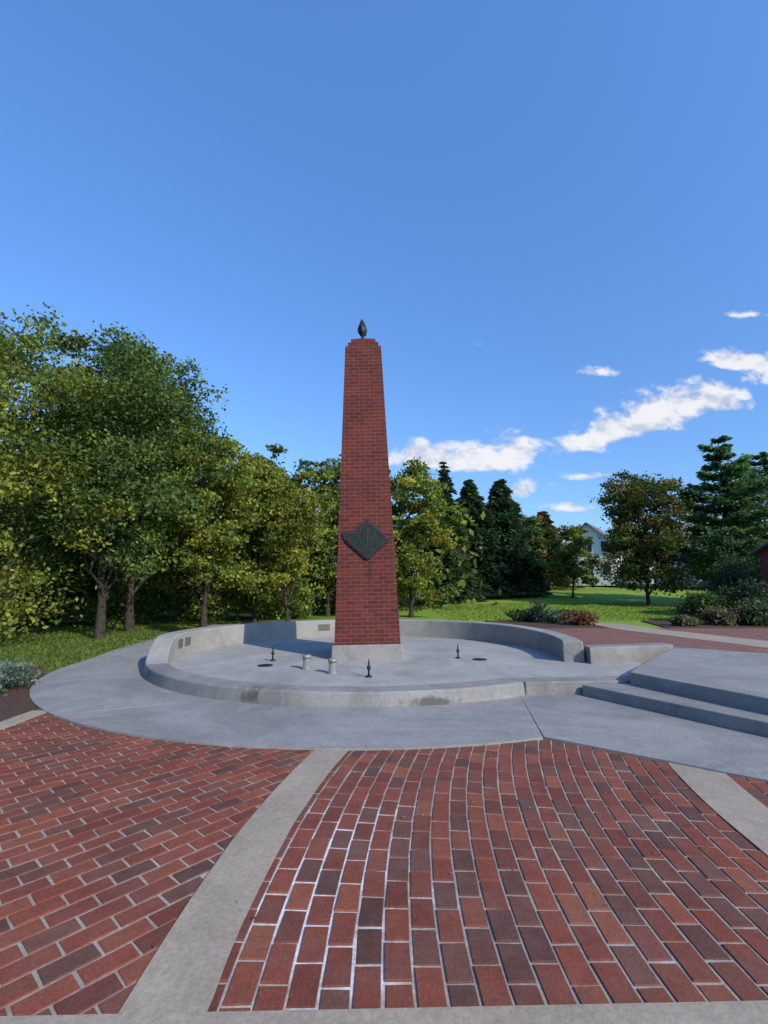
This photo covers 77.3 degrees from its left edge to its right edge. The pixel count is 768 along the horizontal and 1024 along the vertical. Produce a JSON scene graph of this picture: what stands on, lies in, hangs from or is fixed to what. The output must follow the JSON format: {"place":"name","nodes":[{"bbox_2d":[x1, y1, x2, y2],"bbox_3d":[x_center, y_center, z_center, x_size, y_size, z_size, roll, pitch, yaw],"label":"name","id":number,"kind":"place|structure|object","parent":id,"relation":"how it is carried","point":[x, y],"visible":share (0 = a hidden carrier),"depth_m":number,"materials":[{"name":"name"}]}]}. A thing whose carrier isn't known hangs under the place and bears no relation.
{"place":"outdoors","nodes":[
{"label":"outdoors","id":0,"kind":"place"},
{"bbox_2d":[91,624,229,658],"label":"garden path","id":1,"kind":"structure","parent":0,"point":[146,644],"depth_m":12.05,"materials":[{"name":"concrete"}]},
{"bbox_2d":[0,584,762,691],"bbox_3d":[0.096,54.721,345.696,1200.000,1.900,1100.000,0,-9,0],"label":"ground","id":2,"kind":"structure","parent":0,"point":[604,594],"depth_m":32.28,"materials":[{"name":"green plant"}]},
{"bbox_2d":[0,710,45,729],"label":"paving edging","id":3,"kind":"object","parent":2,"relation":"on","point":[12,721],"visible":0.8,"depth_m":5.53,"materials":[{"name":"concrete"}]},
{"bbox_2d":[0,666,46,721],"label":"planting bed","id":4,"kind":"object","parent":2,"relation":"on","point":[17,701],"visible":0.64,"depth_m":6.42,"materials":[{"name":"brown soil"}]},
{"bbox_2d":[0,657,45,696],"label":"shrub","id":5,"kind":"object","parent":4,"relation":"on","point":[11,671],"visible":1,"depth_m":7.16,"materials":[{"name":"green plant"}]},
{"bbox_2d":[0,587,84,627],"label":"shrub","id":6,"kind":"object","parent":2,"relation":"on","point":[45,619],"visible":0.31,"depth_m":18.89,"materials":[{"name":"green plant"}]},
{"bbox_2d":[0,302,115,631],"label":"deciduous tree","id":7,"kind":"object","parent":2,"relation":"on","point":[76,582],"visible":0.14,"depth_m":17.33,"materials":[{"name":"green plant"}]},
{"bbox_2d":[0,307,138,641],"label":"deciduous tree","id":8,"kind":"object","parent":2,"relation":"on","point":[11,578],"visible":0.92,"depth_m":13.25,"materials":[{"name":"green plant"}]},
{"bbox_2d":[0,389,149,618],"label":"deciduous tree","id":9,"kind":"object","parent":2,"relation":"on","point":[91,596],"visible":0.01,"depth_m":23.44,"materials":[{"name":"green plant"}]},
{"bbox_2d":[21,468,168,614],"bbox_3d":[-12.499,0.713,20.775,6.343,8.279,5.606,0,-9,0],"label":"deciduous tree","id":10,"kind":"object","parent":2,"relation":"on","point":[90,588],"visible":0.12,"depth_m":19.65,"materials":[{"name":"green plant"}]},
{"bbox_2d":[0,328,226,638],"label":"deciduous tree","id":11,"kind":"object","parent":2,"relation":"on","point":[114,437],"visible":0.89,"depth_m":14.44,"materials":[{"name":"green plant"}]},
{"bbox_2d":[60,587,176,627],"bbox_3d":[-10.863,3.930,19.984,3.882,1.628,3.848,0,-9,0],"label":"shrub","id":12,"kind":"object","parent":2,"relation":"on","point":[112,618],"visible":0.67,"depth_m":19.32,"materials":[{"name":"green plant"}]},
{"bbox_2d":[110,578,180,617],"bbox_3d":[-12.401,4.318,25.372,5.066,2.533,4.992,6,-11,-36],"label":"shrub","id":13,"kind":"object","parent":2,"relation":"on","point":[156,592],"visible":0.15,"depth_m":24.96,"materials":[{"name":"green plant"}]},
{"bbox_2d":[46,320,246,631],"bbox_3d":[-8.843,-1.189,17.821,6.862,11.119,6.716,4,-10,-23],"label":"deciduous tree","id":14,"kind":"object","parent":2,"relation":"on","point":[128,624],"visible":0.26,"depth_m":17.24,"materials":[{"name":"green plant"}]},
{"bbox_2d":[142,431,253,617],"bbox_3d":[-9.632,0.523,24.560,7.617,9.812,7.829,6,-11,-35],"label":"deciduous tree","id":15,"kind":"object","parent":2,"relation":"on","point":[191,468],"visible":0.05,"depth_m":23.76,"materials":[{"name":"green plant"}]},
{"bbox_2d":[152,582,249,621],"bbox_3d":[-8.359,4.126,22.054,4.535,1.847,3.987,-9,-12,44],"label":"shrub","id":16,"kind":"object","parent":2,"relation":"on","point":[218,603],"visible":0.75,"depth_m":21.33,"materials":[{"name":"green plant"}]},
{"bbox_2d":[140,414,274,626],"bbox_3d":[-6.915,0.468,19.225,5.516,8.258,5.472,0,-9,0],"label":"deciduous tree","id":17,"kind":"object","parent":2,"relation":"on","point":[234,478],"visible":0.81,"depth_m":18.43,"materials":[{"name":"green plant"}]},
{"bbox_2d":[206,443,315,621],"bbox_3d":[-5.866,0.892,21.961,5.534,8.266,5.336,0,-9,0],"label":"deciduous tree","id":18,"kind":"object","parent":2,"relation":"on","point":[271,473],"visible":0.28,"depth_m":21.54,"materials":[{"name":"green plant"}]},
{"bbox_2d":[229,477,326,615],"bbox_3d":[-7.231,1.580,27.420,7.799,8.604,7.008,-6,-10,31],"label":"deciduous tree","id":19,"kind":"object","parent":2,"relation":"on","point":[244,596],"visible":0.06,"depth_m":27.11,"materials":[{"name":"green plant"}]},
{"bbox_2d":[242,585,325,619],"bbox_3d":[-4.920,4.451,24.160,3.962,1.874,4.163,0,-9,0],"label":"shrub","id":20,"kind":"object","parent":2,"relation":"on","point":[276,611],"visible":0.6,"depth_m":23.23,"materials":[{"name":"green plant"}]},
{"bbox_2d":[231,470,339,620],"bbox_3d":[-4.231,1.577,20.585,4.356,6.492,5.199,3,-10,-21],"label":"deciduous tree","id":21,"kind":"object","parent":2,"relation":"on","point":[288,563],"visible":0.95,"depth_m":19.81,"materials":[{"name":"green plant"}]},
{"bbox_2d":[29,645,583,750],"bbox_3d":[-0.896,3.177,10.585,10.361,0.040,11.697,-5,-10,31],"label":"concrete apron","id":22,"kind":"object","parent":2,"relation":"on","point":[95,693],"visible":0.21,"depth_m":5.50,"materials":[{"name":"grey concrete"}]},
{"bbox_2d":[143,619,584,673],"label":"curved wall","id":23,"kind":"structure","parent":22,"relation":"on","point":[169,647],"depth_m":12.16,"materials":[{"name":"concrete"}]},
{"bbox_2d":[143,637,640,706],"bbox_3d":[0.370,2.993,10.070,9.270,0.200,8.256,0,-9,0],"label":"fountain basin","id":24,"kind":"object","parent":22,"relation":"on","point":[427,671],"visible":0.94,"depth_m":7.86,"materials":[{"name":"concrete"}]},
{"bbox_2d":[270,647,274,660],"bbox_3d":[-2.195,2.789,9.483,0.110,0.290,0.110,0,-9,0],"label":"fountain jet","id":25,"kind":"object","parent":24,"relation":"on","point":[272,653],"visible":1,"depth_m":9.46,"materials":[{"name":"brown metal"}]},
{"bbox_2d":[301,654,311,669],"bbox_3d":[-1.375,2.663,8.541,0.210,0.245,0.207,0,-9,0],"label":"fountain pipe","id":26,"kind":"object","parent":24,"relation":"on","point":[306,661],"visible":1,"depth_m":8.48,"materials":[{"name":"metal"}]},
{"bbox_2d":[326,658,338,673],"bbox_3d":[-0.866,2.593,8.097,0.210,0.245,0.207,0,-9,0],"label":"fountain pipe","id":27,"kind":"object","parent":24,"relation":"on","point":[332,665],"visible":1,"depth_m":8.04,"materials":[{"name":"metal"}]},
{"bbox_2d":[331,319,403,659],"bbox_3d":[-0.410,-0.749,10.847,1.460,7.800,1.460,-1,-9,0],"label":"obelisk monument","id":28,"kind":"object","parent":24,"relation":"on","point":[366,620],"visible":0.99,"depth_m":10.11,"materials":[{"name":"brick"}]},
{"bbox_2d":[365,659,371,677],"bbox_3d":[-0.246,2.515,7.754,0.110,0.290,0.110,0,-9,0],"label":"fountain jet","id":29,"kind":"object","parent":24,"relation":"on","point":[368,669],"visible":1,"depth_m":7.73,"materials":[{"name":"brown metal"}]},
{"bbox_2d":[455,644,460,658],"bbox_3d":[1.505,2.829,9.780,0.110,0.290,0.110,0,-9,0],"label":"fountain jet","id":30,"kind":"object","parent":24,"relation":"on","point":[457,651],"visible":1,"depth_m":9.76,"materials":[{"name":"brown metal"}]},
{"bbox_2d":[284,454,340,616],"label":"deciduous tree","id":31,"kind":"object","parent":2,"relation":"on","point":[324,553],"visible":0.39,"depth_m":25.42,"materials":[{"name":"green plant"}]},
{"bbox_2d":[310,582,336,613],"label":"shrub","id":32,"kind":"object","parent":2,"relation":"on","point":[332,605],"visible":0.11,"depth_m":28.07,"materials":[{"name":"green plant"}]},
{"bbox_2d":[0,482,652,612],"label":"woodland","id":33,"kind":"object","parent":2,"relation":"on","point":[457,521],"visible":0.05,"depth_m":32.59,"materials":[{"name":"green plant"}]},
{"bbox_2d":[0,602,690,670],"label":"lawn grass","id":34,"kind":"structure","parent":2,"relation":"on","point":[70,629],"depth_m":16.81,"materials":[{"name":"green plant"}]},
{"bbox_2d":[323,469,426,593],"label":"deciduous tree","id":35,"kind":"object","parent":2,"relation":"on","point":[399,572],"visible":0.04,"depth_m":29.92,"materials":[{"name":"green plant"}]},
{"bbox_2d":[389,456,457,617],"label":"deciduous tree","id":36,"kind":"object","parent":2,"relation":"on","point":[424,527],"visible":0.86,"depth_m":24.50,"materials":[{"name":"green plant"}]},
{"bbox_2d":[410,461,487,602],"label":"conifer tree","id":37,"kind":"object","parent":2,"relation":"on","point":[458,572],"visible":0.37,"depth_m":35.98,"materials":[{"name":"green plant"}]},
{"bbox_2d":[455,479,523,598],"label":"conifer tree","id":38,"kind":"object","parent":2,"relation":"on","point":[487,558],"visible":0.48,"depth_m":38.55,"materials":[{"name":"green plant"}]},
{"bbox_2d":[472,479,552,595],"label":"conifer tree","id":39,"kind":"object","parent":2,"relation":"on","point":[526,575],"visible":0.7,"depth_m":39.51,"materials":[{"name":"green plant"}]},
{"bbox_2d":[517,515,550,581],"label":"deciduous tree","id":40,"kind":"object","parent":2,"relation":"on","point":[538,532],"visible":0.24,"depth_m":45.07,"materials":[{"name":"green plant"}]},
{"bbox_2d":[485,621,605,628],"bbox_3d":[6.408,4.570,19.526,3.800,0.030,4.000,0,-9,0],"label":"planting bed","id":41,"kind":"object","parent":2,"relation":"on","point":[543,625],"visible":0.57,"depth_m":18.76,"materials":[{"name":"brown soil"}]},
{"bbox_2d":[504,606,541,621],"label":"shrub","id":42,"kind":"object","parent":41,"relation":"on","point":[518,615],"visible":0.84,"depth_m":20.96,"materials":[{"name":"green plant"}]},
{"bbox_2d":[526,597,560,622],"bbox_3d":[6.850,4.208,20.611,1.322,1.137,1.604,6,-11,-32],"label":"shrub","id":43,"kind":"object","parent":41,"relation":"on","point":[537,611],"visible":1,"depth_m":20.26,"materials":[{"name":"green plant"}]},
{"bbox_2d":[553,609,576,621],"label":"shrub","id":44,"kind":"object","parent":41,"relation":"on","point":[560,611],"visible":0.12,"depth_m":20.89,"materials":[{"name":"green plant"}]},
{"bbox_2d":[559,608,601,625],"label":"shrub","id":45,"kind":"object","parent":41,"relation":"on","point":[582,617],"visible":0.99,"depth_m":18.93,"materials":[{"name":"red plant"}]},
{"bbox_2d":[535,511,584,588],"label":"conifer tree","id":46,"kind":"object","parent":2,"relation":"on","point":[551,530],"visible":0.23,"depth_m":47.10,"materials":[{"name":"green plant"}]},
{"bbox_2d":[538,523,602,597],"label":"deciduous tree","id":47,"kind":"object","parent":2,"relation":"on","point":[569,554],"visible":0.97,"depth_m":37.69,"materials":[{"name":"green plant"}]},
{"bbox_2d":[521,694,767,782],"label":"stage apron","id":48,"kind":"object","parent":2,"relation":"on","point":[582,720],"visible":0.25,"depth_m":4.84,"materials":[{"name":"concrete"}]},
{"bbox_2d":[584,643,672,664],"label":"wall","id":49,"kind":"structure","parent":48,"relation":"on","point":[642,653],"depth_m":9.21,"materials":[{"name":"concrete"}]},
{"bbox_2d":[582,647,767,736],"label":"raised stage","id":50,"kind":"object","parent":48,"relation":"on","point":[726,689],"visible":0.97,"depth_m":6.08,"materials":[{"name":"concrete"}]},
{"bbox_2d":[583,469,714,605],"bbox_3d":[17.468,1.563,31.721,7.275,9.348,7.767,-7,-11,36],"label":"deciduous tree","id":51,"kind":"object","parent":2,"relation":"on","point":[630,547],"visible":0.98,"depth_m":30.70,"materials":[{"name":"green plant"}]},
{"bbox_2d":[641,620,767,627],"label":"planting bed","id":52,"kind":"object","parent":2,"relation":"on","point":[664,623],"visible":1,"depth_m":18.17,"materials":[{"name":"brown soil"}]},
{"bbox_2d":[668,614,702,625],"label":"shrub","id":53,"kind":"object","parent":52,"relation":"on","point":[683,620],"visible":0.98,"depth_m":18.29,"materials":[{"name":"green plant"}]},
{"bbox_2d":[666,586,739,621],"bbox_3d":[14.098,4.031,21.079,2.967,1.640,2.849,-5,-10,30],"label":"shrub","id":54,"kind":"object","parent":52,"relation":"on","point":[703,600],"visible":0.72,"depth_m":20.80,"materials":[{"name":"green plant"}]},
{"bbox_2d":[695,605,743,625],"bbox_3d":[13.307,4.103,18.951,1.582,0.839,1.653,0,-9,0],"label":"shrub","id":55,"kind":"object","parent":52,"relation":"on","point":[718,615],"visible":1,"depth_m":18.64,"materials":[{"name":"green plant"}]},
{"bbox_2d":[710,575,767,607],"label":"shrub","id":56,"kind":"object","parent":52,"relation":"on","point":[753,590],"visible":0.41,"depth_m":20.44,"materials":[{"name":"green plant"}]},
{"bbox_2d":[730,595,767,625],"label":"shrub","id":57,"kind":"object","parent":52,"relation":"on","point":[754,611],"visible":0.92,"depth_m":18.41,"materials":[{"name":"green plant"}]},
{"bbox_2d":[662,435,767,574],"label":"conifer tree","id":58,"kind":"object","parent":2,"relation":"on","point":[719,541],"visible":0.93,"depth_m":29.56,"materials":[{"name":"green plant"}]},
{"bbox_2d":[697,555,767,599],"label":"shrub","id":59,"kind":"object","parent":2,"relation":"on","point":[727,576],"visible":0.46,"depth_m":24.00,"materials":[{"name":"green plant"}]},
{"bbox_2d":[709,555,761,601],"bbox_3d":[19.672,3.876,26.187,3.422,3.418,3.598,0,-9,0],"label":"shrub","id":60,"kind":"object","parent":2,"relation":"on","point":[743,563],"visible":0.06,"depth_m":26.32,"materials":[{"name":"green plant"}]},
{"bbox_2d":[716,451,767,580],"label":"conifer tree","id":61,"kind":"object","parent":2,"relation":"on","point":[763,461],"visible":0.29,"depth_m":32.35,"materials":[{"name":"green plant"}]},
{"bbox_2d":[747,541,767,605],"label":"brick building","id":62,"kind":"structure","parent":2,"relation":"on","point":[761,551],"depth_m":24.29,"materials":[{"name":"red brick"}]},
{"bbox_2d":[0,709,767,1015],"bbox_3d":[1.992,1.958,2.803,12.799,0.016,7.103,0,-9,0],"label":"brick paving","id":63,"kind":"structure","parent":0,"point":[493,988],"depth_m":2.53,"materials":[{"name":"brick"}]},
{"bbox_2d":[118,750,348,1013],"bbox_3d":[-0.460,1.956,2.824,0.904,0.001,7.200,-1,-9,5],"label":"concrete band","id":64,"kind":"object","parent":63,"relation":"on","point":[183,971],"visible":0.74,"depth_m":2.26,"materials":[{"name":"grey concrete"}]},
{"bbox_2d":[26,700,700,970],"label":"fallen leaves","id":65,"kind":"object","parent":63,"relation":"on","point":[254,917],"visible":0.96,"depth_m":3.17,"materials":[{"name":"brown plant"}]},
{"bbox_2d":[0,1000,767,1023],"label":"concrete band","id":66,"kind":"object","parent":63,"relation":"on","point":[733,1012],"depth_m":1.69,"materials":[{"name":"grey concrete"}]},
{"bbox_2d":[668,762,767,854],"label":"concrete band","id":67,"kind":"object","parent":63,"relation":"on","point":[734,804],"visible":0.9,"depth_m":3.38,"materials":[{"name":"grey concrete"}]},
{"bbox_2d":[0,0,767,583],"label":"sky","id":68,"kind":"structure","parent":0,"point":[547,220],"materials":[{"name":"blue"}]},
{"bbox_2d":[563,522,624,585],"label":"house","id":69,"kind":"structure","parent":0,"point":[594,531],"depth_m":50.11,"materials":[{"name":"white"}]},
{"bbox_2d":[584,543,592,552],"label":"window","id":70,"kind":"structure","parent":69,"relation":"in","point":[590,549],"depth_m":50.39,"materials":[{"name":"white"}]},
{"bbox_2d":[585,565,593,575],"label":"window","id":71,"kind":"structure","parent":69,"relation":"in","point":[588,566],"depth_m":50.09,"materials":[{"name":"black"}]},
{"bbox_2d":[600,540,608,551],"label":"window","id":72,"kind":"structure","parent":69,"relation":"in","point":[601,543],"depth_m":49.72,"materials":[{"name":"black glass"}]},
{"bbox_2d":[545,628,767,652],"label":"brick plaza","id":73,"kind":"structure","parent":0,"point":[596,636],"depth_m":14.47,"materials":[{"name":"red brick"}]},
{"bbox_2d":[590,623,767,647],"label":"concrete path","id":74,"kind":"structure","parent":0,"point":[743,641],"depth_m":14.96,"materials":[{"name":"grey concrete"}]},
{"bbox_2d":[652,523,767,586],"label":"tree","id":75,"kind":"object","parent":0,"point":[699,581],"depth_m":46.83,"materials":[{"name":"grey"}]},
{"bbox_2d":[687,517,740,590],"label":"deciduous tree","id":76,"kind":"object","parent":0,"point":[701,576],"visible":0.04,"depth_m":44.81,"materials":[{"name":"green plant"}]}
]}

